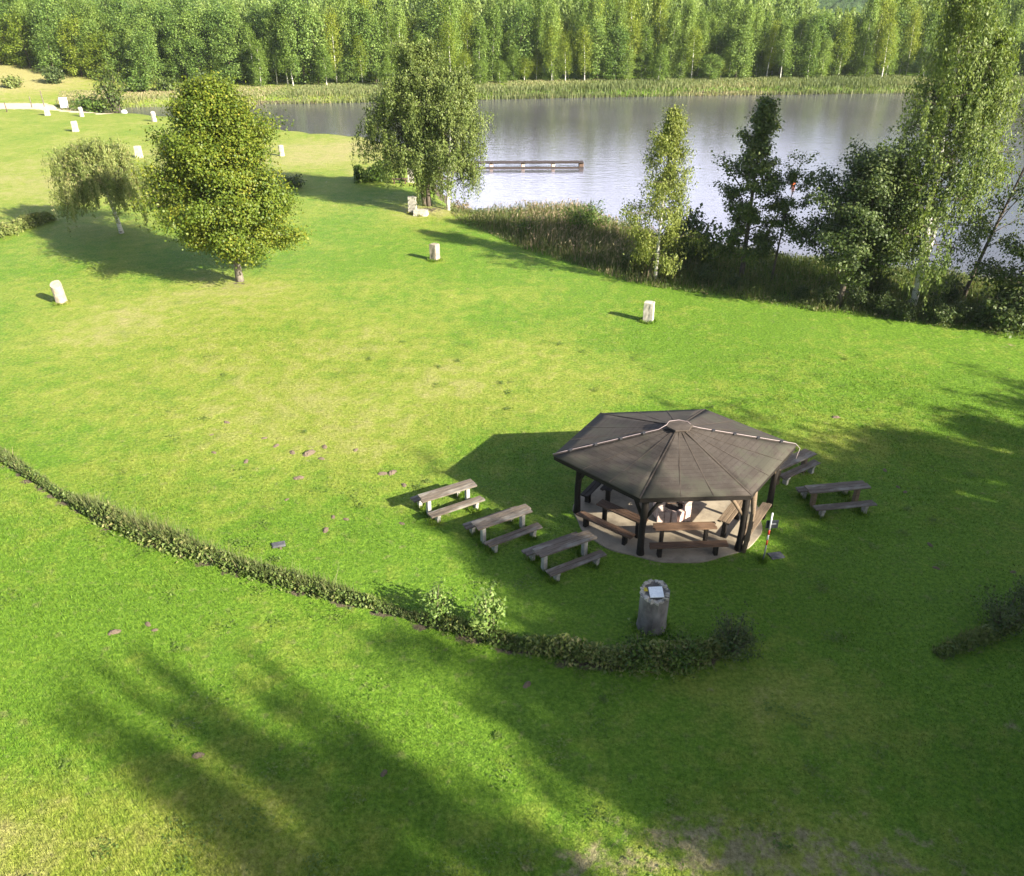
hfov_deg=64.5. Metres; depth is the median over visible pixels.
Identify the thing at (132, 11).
broadleaf tree
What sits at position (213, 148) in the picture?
maple tree
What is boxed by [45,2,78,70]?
broadleaf tree
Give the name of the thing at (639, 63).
birch tree
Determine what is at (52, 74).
bank shrub
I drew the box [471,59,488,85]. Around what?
birch tree
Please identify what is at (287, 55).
birch tree
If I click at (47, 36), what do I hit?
broadleaf tree
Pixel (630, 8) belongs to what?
birch tree
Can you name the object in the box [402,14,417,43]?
birch tree
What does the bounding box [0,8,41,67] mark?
broadleaf tree
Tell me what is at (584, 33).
birch tree
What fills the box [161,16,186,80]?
birch tree
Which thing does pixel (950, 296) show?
lake shrub
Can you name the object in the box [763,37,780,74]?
birch tree
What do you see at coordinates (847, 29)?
birch tree
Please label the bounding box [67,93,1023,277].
lake
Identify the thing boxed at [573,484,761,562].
concrete floor
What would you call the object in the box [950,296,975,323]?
lake shrub
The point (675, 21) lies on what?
birch tree
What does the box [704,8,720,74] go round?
birch tree
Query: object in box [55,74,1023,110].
reeds
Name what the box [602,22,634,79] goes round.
broadleaf tree
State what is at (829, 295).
lake shrub
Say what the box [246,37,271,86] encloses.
birch tree
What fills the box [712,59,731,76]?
birch tree
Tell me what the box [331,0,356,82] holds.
birch tree
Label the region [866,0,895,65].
birch tree
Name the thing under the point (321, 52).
birch tree
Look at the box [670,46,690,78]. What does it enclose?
birch tree
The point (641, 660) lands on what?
bush
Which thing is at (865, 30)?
birch tree
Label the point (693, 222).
lake shrub
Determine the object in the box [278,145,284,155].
standing stone
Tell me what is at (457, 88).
birch tree
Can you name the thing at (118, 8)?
broadleaf tree
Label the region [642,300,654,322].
standing stone
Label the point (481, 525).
picnic table
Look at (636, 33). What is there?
birch tree
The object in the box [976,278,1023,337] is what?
lake shrub
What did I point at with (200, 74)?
bank shrub
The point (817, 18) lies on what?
broadleaf tree
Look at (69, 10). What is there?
birch tree
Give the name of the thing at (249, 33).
birch tree
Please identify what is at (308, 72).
birch tree
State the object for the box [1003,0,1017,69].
birch tree
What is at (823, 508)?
picnic bench
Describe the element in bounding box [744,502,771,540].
pavilion bench
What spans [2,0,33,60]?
broadleaf tree
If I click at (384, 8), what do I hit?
birch tree
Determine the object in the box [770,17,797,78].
birch tree
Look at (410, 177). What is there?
standing stone
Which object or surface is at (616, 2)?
birch tree
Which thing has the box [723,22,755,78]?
broadleaf tree
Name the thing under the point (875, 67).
birch tree
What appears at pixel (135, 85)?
bank shrub
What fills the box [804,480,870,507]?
picnic table
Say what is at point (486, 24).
birch tree
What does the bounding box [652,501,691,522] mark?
fireplace
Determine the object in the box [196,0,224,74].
broadleaf tree
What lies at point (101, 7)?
broadleaf tree
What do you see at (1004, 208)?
young birch
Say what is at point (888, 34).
birch tree
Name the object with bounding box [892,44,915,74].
birch tree
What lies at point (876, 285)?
lake shrub
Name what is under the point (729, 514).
pavilion table
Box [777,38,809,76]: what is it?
broadleaf tree
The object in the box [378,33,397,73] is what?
birch tree
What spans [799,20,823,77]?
birch tree
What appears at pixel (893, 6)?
birch tree
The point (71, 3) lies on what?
birch tree
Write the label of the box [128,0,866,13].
hill
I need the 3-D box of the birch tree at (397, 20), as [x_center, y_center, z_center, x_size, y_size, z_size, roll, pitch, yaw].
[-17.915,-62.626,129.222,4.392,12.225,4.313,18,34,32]
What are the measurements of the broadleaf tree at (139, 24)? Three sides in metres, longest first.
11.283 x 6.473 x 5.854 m
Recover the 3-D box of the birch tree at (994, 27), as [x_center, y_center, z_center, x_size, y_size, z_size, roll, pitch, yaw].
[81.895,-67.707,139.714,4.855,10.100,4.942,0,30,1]
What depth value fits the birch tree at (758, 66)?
138.95 m
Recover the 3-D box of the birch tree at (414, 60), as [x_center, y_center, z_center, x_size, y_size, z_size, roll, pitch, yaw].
[-7.600,-22.564,58.676,8.669,12.054,6.923,0,29,0]
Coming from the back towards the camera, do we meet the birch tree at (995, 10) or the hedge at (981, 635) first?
the birch tree at (995, 10)
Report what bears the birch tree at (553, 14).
on the ground at (366, 248)
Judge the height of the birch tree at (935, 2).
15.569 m
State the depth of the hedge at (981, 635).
20.83 m
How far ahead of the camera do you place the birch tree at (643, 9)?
139.41 m
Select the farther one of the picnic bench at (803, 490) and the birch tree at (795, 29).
the birch tree at (795, 29)
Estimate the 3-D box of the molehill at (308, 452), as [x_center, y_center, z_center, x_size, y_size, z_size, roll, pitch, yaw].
[-7.374,0.526,29.448,0.356,0.141,0.630,20,35,31]
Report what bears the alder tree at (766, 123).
on the ground at (366, 248)
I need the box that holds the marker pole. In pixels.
[763,513,778,558]
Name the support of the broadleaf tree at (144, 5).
on the ground at (366, 248)
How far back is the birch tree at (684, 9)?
136.80 m
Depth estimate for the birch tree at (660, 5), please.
135.65 m
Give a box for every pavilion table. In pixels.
[596,499,648,538]
[600,485,612,501]
[653,521,716,541]
[717,500,742,537]
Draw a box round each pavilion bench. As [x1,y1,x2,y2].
[576,510,635,545]
[581,480,600,502]
[649,540,728,557]
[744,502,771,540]
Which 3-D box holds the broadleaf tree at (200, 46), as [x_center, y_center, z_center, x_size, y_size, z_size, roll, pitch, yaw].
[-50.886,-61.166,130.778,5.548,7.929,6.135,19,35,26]
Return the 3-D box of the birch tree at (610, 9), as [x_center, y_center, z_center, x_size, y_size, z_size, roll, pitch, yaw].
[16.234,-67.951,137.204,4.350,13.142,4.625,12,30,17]
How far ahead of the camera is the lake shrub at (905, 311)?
40.61 m
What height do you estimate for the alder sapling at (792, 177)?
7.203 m
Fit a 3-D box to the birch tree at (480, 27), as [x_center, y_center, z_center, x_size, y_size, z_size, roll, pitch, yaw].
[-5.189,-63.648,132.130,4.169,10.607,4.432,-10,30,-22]
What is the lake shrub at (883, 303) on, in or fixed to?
on the ground at (366, 248)
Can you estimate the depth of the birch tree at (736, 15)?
135.60 m
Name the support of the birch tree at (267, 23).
on the ground at (366, 248)
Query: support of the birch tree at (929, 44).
on the ground at (366, 248)
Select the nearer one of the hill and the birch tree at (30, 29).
the birch tree at (30, 29)
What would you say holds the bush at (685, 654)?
on the ground at (366, 248)
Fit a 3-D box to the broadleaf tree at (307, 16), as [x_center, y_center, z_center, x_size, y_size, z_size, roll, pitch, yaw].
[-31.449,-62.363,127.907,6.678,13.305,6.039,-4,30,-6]
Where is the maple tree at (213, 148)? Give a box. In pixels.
[127,66,313,281]
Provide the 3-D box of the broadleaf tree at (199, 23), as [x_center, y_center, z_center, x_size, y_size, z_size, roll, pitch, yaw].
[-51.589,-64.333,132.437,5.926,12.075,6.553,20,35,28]
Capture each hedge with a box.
[0,205,56,238]
[0,445,755,681]
[353,157,391,183]
[931,611,1023,660]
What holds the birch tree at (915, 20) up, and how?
on the ground at (366, 248)
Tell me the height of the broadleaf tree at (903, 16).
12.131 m
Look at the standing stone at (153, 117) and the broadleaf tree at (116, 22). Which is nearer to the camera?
the standing stone at (153, 117)
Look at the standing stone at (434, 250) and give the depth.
49.35 m
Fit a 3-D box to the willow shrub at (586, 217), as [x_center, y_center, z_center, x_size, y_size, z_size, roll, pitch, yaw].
[4.944,-14.556,53.846,3.504,2.710,3.559,-12,32,-20]
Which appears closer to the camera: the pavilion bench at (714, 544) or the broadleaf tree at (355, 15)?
the pavilion bench at (714, 544)
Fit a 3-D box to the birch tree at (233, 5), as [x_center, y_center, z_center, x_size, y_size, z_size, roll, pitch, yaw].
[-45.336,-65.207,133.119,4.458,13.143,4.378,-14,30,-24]
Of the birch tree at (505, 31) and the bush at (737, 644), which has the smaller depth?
the bush at (737, 644)
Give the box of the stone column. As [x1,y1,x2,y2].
[636,579,669,635]
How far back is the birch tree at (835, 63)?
138.05 m
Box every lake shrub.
[620,249,645,271]
[662,201,729,268]
[666,255,688,276]
[790,285,812,299]
[811,281,838,305]
[843,286,875,310]
[847,268,900,298]
[868,291,900,314]
[890,298,920,320]
[919,295,957,328]
[928,271,968,302]
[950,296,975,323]
[968,297,1005,327]
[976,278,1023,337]
[989,268,1023,308]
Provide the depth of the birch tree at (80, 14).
133.36 m
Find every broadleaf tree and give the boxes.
[0,0,16,59]
[0,3,16,57]
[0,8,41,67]
[0,21,27,65]
[0,23,15,63]
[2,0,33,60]
[2,9,32,64]
[22,22,50,68]
[25,21,71,72]
[26,0,71,71]
[32,14,57,65]
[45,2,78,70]
[52,12,96,76]
[57,26,96,74]
[71,12,104,76]
[72,31,118,79]
[82,0,109,27]
[89,26,131,79]
[96,0,140,75]
[98,30,132,81]
[104,8,143,76]
[117,1,158,73]
[125,28,165,82]
[127,7,168,78]
[135,0,168,76]
[141,0,184,76]
[158,1,185,74]
[160,11,200,80]
[165,0,201,43]
[177,2,211,73]
[178,31,212,76]
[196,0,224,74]
[198,4,233,74]
[202,0,225,54]
[202,2,244,82]
[204,25,246,83]
[219,14,259,83]
[241,0,286,78]
[252,3,289,82]
[274,0,321,83]
[294,0,333,83]
[333,53,361,83]
[342,0,378,81]
[357,10,388,81]
[422,0,454,68]
[504,0,538,79]
[582,12,613,79]
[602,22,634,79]
[696,51,725,79]
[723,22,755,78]
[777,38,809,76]
[800,5,834,75]
[803,9,840,74]
[878,0,914,74]
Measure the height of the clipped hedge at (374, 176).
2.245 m
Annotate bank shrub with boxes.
[0,74,24,88]
[38,64,66,83]
[69,93,106,112]
[89,53,128,112]
[120,72,155,91]
[151,76,182,91]
[188,71,216,80]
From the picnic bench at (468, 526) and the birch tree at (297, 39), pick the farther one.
the birch tree at (297, 39)
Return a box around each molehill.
[107,629,120,634]
[192,752,204,758]
[293,476,303,479]
[302,449,315,456]
[380,769,386,776]
[388,470,396,475]
[523,681,530,687]
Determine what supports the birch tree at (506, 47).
on the ground at (366, 248)
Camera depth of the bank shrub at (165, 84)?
123.70 m
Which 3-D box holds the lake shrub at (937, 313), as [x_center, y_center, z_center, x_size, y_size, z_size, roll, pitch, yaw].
[21.163,-6.378,40.363,1.574,1.493,2.077,-25,38,-37]
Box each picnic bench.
[410,492,459,507]
[427,496,484,523]
[462,506,515,533]
[484,522,542,552]
[521,531,577,560]
[545,549,606,580]
[779,459,820,484]
[795,486,847,498]
[812,500,876,516]
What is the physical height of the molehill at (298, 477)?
0.105 m
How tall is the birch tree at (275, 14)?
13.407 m
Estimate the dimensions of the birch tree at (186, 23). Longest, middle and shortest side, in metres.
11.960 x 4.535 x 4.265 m
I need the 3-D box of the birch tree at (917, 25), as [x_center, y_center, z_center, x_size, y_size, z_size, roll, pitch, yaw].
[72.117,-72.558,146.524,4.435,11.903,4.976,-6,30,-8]
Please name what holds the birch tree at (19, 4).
on the ground at (366, 248)
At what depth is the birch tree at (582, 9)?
134.11 m
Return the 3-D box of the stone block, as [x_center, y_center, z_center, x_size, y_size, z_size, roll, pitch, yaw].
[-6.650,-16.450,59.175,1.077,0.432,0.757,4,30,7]
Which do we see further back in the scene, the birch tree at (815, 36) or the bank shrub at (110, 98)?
the birch tree at (815, 36)
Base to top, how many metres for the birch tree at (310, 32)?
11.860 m
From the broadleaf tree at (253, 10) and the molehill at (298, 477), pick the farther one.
the broadleaf tree at (253, 10)
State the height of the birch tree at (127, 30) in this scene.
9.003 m
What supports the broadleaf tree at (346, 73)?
on the ground at (366, 248)
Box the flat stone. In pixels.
[271,541,285,547]
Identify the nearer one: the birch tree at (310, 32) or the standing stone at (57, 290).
the standing stone at (57, 290)
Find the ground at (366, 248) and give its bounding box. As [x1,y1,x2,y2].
[0,12,1023,875]
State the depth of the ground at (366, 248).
24.17 m
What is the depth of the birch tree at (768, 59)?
136.82 m
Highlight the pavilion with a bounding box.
[553,409,799,555]
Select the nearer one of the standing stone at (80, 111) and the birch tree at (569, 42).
the standing stone at (80, 111)
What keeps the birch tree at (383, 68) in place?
on the ground at (366, 248)
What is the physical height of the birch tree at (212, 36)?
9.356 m
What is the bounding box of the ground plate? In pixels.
[767,551,784,559]
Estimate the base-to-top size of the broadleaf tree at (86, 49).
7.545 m
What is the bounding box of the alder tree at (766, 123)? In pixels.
[709,93,799,279]
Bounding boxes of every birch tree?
[9,0,35,66]
[21,5,51,67]
[26,0,47,12]
[53,0,77,64]
[61,0,83,69]
[62,0,77,16]
[73,0,94,68]
[74,5,96,70]
[80,1,107,71]
[94,8,121,70]
[105,0,123,13]
[119,22,144,78]
[160,35,184,80]
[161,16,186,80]
[177,2,204,76]
[203,24,228,78]
[205,37,225,77]
[222,1,246,80]
[238,21,264,83]
[240,18,266,80]
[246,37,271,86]
[256,9,280,84]
[264,0,298,84]
[268,0,290,78]
[271,11,301,85]
[293,12,306,74]
[295,43,316,78]
[299,4,315,67]
[311,42,338,85]
[312,32,330,61]
[321,1,347,81]
[329,34,345,79]
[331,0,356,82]
[341,0,358,53]
[349,27,373,83]
[349,32,465,206]
[354,0,378,60]
[369,58,380,81]
[376,0,394,60]
[377,61,394,81]
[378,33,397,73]
[381,10,412,63]
[387,1,409,75]
[395,65,496,210]
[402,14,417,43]
[410,22,431,66]
[411,28,428,65]
[415,4,431,52]
[427,0,449,63]
[435,15,461,71]
[440,0,465,69]
[447,0,470,71]
[455,48,473,76]
[456,3,477,75]
[468,11,491,77]
[469,30,481,76]
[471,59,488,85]
[476,2,498,78]
[485,0,506,80]
[491,58,509,82]
[497,15,517,78]
[500,25,517,73]
[505,45,524,80]
[515,55,536,79]
[517,4,532,76]
[527,0,547,77]
[529,48,548,78]
[537,22,561,80]
[541,0,566,80]
[545,16,564,66]
[555,35,577,80]
[558,14,572,74]
[560,27,576,77]
[571,0,593,76]
[572,20,595,80]
[574,34,594,78]
[584,0,607,53]
[585,0,608,75]
[600,0,617,74]
[605,0,626,68]
[611,1,629,76]
[615,104,715,281]
[617,49,635,80]
[619,0,643,69]
[623,19,650,71]
[628,0,650,70]
[633,49,649,78]
[635,23,655,77]
[645,0,667,76]
[647,0,672,75]
[648,43,672,80]
[658,8,684,77]
[660,34,679,76]
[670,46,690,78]
[673,0,697,76]
[677,1,704,65]
[683,21,706,77]
[688,4,713,75]
[691,18,712,75]
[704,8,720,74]
[707,31,724,75]
[711,0,731,63]
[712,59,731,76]
[719,0,742,73]
[720,3,746,75]
[731,1,758,76]
[741,39,758,76]
[749,4,768,74]
[752,57,766,76]
[753,14,765,72]
[759,10,773,70]
[761,18,780,75]
[763,11,787,71]
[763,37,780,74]
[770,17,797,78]
[780,17,796,71]
[789,12,809,74]
[793,13,807,59]
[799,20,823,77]
[813,37,835,76]
[827,27,851,75]
[832,12,855,72]
[835,54,854,74]
[837,14,862,73]
[851,0,882,74]
[853,0,880,69]
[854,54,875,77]
[865,0,1023,313]
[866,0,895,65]
[872,0,898,72]
[872,11,900,77]
[874,1,902,72]
[875,0,901,69]
[876,27,901,75]
[892,0,921,71]
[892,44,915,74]
[900,4,930,74]
[904,0,927,70]
[911,6,939,72]
[914,51,934,74]
[915,25,942,72]
[918,0,942,60]
[978,1,1005,39]
[982,12,1001,45]
[985,5,1008,36]
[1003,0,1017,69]
[1006,35,1023,74]
[1007,0,1023,59]
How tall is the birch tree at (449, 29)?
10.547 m
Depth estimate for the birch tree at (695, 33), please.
134.25 m
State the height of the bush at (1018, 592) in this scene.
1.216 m
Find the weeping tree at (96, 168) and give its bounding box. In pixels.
[38,133,162,236]
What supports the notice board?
on the ground at (366, 248)
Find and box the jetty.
[453,160,583,167]
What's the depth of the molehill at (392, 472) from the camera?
28.25 m
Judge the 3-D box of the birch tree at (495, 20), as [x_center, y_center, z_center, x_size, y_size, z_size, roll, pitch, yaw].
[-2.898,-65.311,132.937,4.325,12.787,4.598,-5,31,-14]
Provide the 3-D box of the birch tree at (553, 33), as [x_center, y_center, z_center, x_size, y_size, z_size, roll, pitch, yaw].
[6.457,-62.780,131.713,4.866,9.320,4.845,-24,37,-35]
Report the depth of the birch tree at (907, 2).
141.86 m
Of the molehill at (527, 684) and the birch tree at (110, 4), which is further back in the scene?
the birch tree at (110, 4)
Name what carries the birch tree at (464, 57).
on the ground at (366, 248)
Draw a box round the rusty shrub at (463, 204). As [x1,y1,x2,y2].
[452,198,472,210]
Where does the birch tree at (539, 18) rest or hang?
on the ground at (366, 248)
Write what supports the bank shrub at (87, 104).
on the ground at (366, 248)
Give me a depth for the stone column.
21.00 m
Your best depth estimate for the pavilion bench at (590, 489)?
26.55 m
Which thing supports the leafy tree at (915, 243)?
on the ground at (366, 248)
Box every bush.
[277,174,306,188]
[617,618,680,673]
[651,622,713,682]
[705,600,765,665]
[966,580,1023,641]
[1003,564,1023,617]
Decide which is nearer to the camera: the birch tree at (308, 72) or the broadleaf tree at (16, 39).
the birch tree at (308, 72)
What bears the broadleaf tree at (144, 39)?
on the ground at (366, 248)
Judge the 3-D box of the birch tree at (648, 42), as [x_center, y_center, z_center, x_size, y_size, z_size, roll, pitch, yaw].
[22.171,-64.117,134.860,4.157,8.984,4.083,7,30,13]
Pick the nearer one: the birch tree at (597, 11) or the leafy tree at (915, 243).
the leafy tree at (915, 243)
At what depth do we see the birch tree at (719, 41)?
138.52 m
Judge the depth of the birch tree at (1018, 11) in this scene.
138.06 m
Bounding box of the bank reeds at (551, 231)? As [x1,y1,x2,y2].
[451,198,1023,338]
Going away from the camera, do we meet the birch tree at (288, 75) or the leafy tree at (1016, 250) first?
the leafy tree at (1016, 250)
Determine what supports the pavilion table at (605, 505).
on the concrete floor
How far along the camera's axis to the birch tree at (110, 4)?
136.85 m
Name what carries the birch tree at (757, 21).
on the ground at (366, 248)
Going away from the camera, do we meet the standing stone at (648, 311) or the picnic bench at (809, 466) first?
the picnic bench at (809, 466)
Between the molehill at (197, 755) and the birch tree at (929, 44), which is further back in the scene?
the birch tree at (929, 44)
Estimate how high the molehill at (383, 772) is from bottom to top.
0.055 m
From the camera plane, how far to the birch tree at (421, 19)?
134.97 m
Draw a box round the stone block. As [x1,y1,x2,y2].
[413,208,428,216]
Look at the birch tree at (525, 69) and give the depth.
133.19 m
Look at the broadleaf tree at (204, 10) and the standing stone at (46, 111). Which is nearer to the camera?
the standing stone at (46, 111)
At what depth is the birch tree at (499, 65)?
131.02 m
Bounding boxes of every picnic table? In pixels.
[418,479,476,516]
[471,504,532,542]
[532,530,596,571]
[776,449,816,484]
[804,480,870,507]
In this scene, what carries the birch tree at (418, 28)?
on the ground at (366, 248)
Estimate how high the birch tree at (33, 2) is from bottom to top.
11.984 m
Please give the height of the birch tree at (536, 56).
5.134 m
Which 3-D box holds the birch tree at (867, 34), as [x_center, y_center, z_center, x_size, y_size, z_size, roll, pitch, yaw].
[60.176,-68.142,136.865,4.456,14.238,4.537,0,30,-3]
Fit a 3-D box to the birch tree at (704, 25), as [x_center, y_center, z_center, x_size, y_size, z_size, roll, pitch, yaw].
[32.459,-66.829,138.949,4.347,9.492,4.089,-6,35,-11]
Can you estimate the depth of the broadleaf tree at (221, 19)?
128.74 m
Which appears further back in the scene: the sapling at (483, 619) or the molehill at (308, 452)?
the molehill at (308, 452)
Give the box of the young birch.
[953,82,1023,299]
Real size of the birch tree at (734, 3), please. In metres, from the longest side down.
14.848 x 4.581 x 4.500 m
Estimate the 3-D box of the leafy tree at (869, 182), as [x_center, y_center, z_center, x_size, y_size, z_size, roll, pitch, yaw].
[17.578,-10.867,40.552,7.181,9.501,7.218,0,29,0]
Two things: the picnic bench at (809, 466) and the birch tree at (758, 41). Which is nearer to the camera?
the picnic bench at (809, 466)
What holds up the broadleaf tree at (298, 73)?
on the ground at (366, 248)
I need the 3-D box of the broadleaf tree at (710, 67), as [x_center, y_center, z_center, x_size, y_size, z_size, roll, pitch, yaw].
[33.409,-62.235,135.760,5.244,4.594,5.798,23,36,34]
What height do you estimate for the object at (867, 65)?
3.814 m
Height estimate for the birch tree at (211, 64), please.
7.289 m
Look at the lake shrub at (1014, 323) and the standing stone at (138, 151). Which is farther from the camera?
the standing stone at (138, 151)
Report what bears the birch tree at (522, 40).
on the ground at (366, 248)
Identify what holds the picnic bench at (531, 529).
on the ground at (366, 248)
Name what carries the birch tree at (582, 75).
on the ground at (366, 248)
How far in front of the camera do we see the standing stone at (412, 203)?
59.28 m
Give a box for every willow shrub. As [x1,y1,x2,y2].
[511,217,542,235]
[558,198,613,234]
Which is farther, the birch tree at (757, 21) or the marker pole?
the birch tree at (757, 21)
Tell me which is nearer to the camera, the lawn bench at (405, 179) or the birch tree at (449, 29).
the lawn bench at (405, 179)
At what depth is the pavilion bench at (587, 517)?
24.84 m
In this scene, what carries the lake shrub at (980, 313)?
on the ground at (366, 248)
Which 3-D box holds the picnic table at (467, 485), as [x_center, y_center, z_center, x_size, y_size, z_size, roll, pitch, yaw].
[-2.081,2.005,26.193,1.950,0.798,0.475,-16,33,-26]
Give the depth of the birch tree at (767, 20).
141.73 m
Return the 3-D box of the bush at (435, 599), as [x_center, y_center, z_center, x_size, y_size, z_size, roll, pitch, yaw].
[-1.924,4.294,21.470,1.430,1.586,1.282,-15,33,-24]
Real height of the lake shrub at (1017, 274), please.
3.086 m
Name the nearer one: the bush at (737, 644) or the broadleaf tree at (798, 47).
the bush at (737, 644)
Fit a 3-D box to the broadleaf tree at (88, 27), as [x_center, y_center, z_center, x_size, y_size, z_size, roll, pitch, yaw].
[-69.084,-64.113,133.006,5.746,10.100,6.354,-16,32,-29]
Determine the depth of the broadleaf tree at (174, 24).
129.96 m
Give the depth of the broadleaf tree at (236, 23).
129.16 m
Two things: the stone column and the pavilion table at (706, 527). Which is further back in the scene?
the pavilion table at (706, 527)
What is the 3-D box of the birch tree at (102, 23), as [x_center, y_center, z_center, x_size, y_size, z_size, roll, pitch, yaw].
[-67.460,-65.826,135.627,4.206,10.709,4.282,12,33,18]
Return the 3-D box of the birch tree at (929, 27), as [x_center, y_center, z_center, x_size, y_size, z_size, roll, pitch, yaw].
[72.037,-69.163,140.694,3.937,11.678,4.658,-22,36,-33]
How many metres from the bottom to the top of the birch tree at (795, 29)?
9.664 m
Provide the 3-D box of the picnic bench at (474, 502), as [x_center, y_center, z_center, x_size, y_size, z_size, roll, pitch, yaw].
[-1.767,2.345,25.978,1.948,0.416,0.308,-17,34,-27]
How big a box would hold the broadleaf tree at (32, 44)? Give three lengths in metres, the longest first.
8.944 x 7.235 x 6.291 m
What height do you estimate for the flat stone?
0.093 m
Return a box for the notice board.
[58,97,68,108]
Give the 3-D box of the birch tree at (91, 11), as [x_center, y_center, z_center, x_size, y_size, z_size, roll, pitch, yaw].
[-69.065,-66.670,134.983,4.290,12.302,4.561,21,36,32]
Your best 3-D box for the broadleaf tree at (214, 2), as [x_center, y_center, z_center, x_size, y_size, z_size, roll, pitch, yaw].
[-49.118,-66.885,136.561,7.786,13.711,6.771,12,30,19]
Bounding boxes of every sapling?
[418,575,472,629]
[467,580,507,643]
[741,148,819,279]
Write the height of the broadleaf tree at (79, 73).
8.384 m
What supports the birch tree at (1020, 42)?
on the ground at (366, 248)
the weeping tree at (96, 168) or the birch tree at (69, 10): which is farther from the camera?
the birch tree at (69, 10)
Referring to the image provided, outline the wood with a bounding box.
[0,0,1023,67]
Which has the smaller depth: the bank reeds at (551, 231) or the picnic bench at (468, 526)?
the picnic bench at (468, 526)
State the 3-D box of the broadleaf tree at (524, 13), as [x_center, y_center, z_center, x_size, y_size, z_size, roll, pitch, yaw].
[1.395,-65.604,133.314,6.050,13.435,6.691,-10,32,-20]
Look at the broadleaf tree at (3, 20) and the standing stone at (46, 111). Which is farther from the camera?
the broadleaf tree at (3, 20)
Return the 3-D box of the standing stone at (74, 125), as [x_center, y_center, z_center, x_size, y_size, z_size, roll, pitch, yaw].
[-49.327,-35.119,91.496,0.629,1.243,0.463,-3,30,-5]
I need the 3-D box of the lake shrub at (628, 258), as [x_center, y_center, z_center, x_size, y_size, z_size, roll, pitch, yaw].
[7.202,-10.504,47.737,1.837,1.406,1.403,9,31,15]
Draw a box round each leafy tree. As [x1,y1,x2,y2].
[781,126,953,306]
[823,134,942,278]
[958,198,1023,329]
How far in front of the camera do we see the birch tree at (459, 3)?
134.86 m
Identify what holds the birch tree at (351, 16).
on the ground at (366, 248)
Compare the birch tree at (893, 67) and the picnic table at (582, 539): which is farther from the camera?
the birch tree at (893, 67)
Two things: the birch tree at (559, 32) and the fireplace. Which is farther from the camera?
the birch tree at (559, 32)
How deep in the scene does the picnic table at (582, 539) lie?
23.53 m
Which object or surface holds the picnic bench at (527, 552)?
on the ground at (366, 248)
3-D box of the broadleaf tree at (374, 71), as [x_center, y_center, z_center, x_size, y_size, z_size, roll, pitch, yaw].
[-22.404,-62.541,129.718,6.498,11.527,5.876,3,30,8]
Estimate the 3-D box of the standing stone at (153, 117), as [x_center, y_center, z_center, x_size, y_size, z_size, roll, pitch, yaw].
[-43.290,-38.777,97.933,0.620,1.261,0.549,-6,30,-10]
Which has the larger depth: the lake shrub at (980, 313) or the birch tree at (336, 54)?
the birch tree at (336, 54)
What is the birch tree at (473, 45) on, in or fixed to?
on the ground at (366, 248)
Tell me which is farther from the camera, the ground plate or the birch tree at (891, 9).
the birch tree at (891, 9)
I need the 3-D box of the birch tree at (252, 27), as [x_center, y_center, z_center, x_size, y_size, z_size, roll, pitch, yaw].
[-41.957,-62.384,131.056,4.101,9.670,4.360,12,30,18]
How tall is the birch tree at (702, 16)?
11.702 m
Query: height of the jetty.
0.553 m
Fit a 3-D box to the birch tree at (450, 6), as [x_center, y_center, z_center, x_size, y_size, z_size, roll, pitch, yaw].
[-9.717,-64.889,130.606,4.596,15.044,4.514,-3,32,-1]
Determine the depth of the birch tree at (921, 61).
138.17 m
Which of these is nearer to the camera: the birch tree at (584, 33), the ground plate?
the ground plate
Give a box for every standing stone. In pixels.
[43,107,50,115]
[50,280,67,303]
[70,121,78,131]
[78,107,83,116]
[133,146,142,157]
[150,111,156,121]
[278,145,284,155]
[407,168,413,182]
[408,196,416,212]
[429,243,439,260]
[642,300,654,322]
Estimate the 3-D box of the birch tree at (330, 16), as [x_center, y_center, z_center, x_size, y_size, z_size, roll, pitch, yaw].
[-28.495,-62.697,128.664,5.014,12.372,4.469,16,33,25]
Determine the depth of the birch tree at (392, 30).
131.68 m
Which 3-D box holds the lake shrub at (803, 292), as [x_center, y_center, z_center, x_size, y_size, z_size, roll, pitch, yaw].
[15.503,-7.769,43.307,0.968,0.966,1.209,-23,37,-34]
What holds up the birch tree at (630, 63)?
on the ground at (366, 248)
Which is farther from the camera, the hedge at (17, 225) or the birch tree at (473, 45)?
the birch tree at (473, 45)
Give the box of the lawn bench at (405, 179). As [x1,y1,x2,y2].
[391,178,407,183]
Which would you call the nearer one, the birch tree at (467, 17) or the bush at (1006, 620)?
the bush at (1006, 620)
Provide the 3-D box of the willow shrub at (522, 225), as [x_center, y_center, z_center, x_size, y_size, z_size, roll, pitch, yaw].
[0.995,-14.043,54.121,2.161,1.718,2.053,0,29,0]
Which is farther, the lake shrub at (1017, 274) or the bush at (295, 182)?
the bush at (295, 182)
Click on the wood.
(795, 8)
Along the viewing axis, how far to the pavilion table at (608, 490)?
26.20 m
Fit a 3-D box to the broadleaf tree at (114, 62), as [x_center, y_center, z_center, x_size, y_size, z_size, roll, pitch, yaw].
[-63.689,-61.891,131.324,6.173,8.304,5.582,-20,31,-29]
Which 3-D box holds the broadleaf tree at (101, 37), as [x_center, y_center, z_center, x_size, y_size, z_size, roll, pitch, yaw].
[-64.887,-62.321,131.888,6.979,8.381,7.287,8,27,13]
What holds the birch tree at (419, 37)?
on the ground at (366, 248)
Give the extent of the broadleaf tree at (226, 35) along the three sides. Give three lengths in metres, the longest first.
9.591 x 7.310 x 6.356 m
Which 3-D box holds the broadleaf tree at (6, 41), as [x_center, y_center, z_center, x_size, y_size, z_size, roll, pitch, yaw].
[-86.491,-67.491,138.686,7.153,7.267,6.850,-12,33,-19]
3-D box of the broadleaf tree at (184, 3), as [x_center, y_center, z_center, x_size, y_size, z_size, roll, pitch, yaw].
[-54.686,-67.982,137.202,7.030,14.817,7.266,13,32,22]

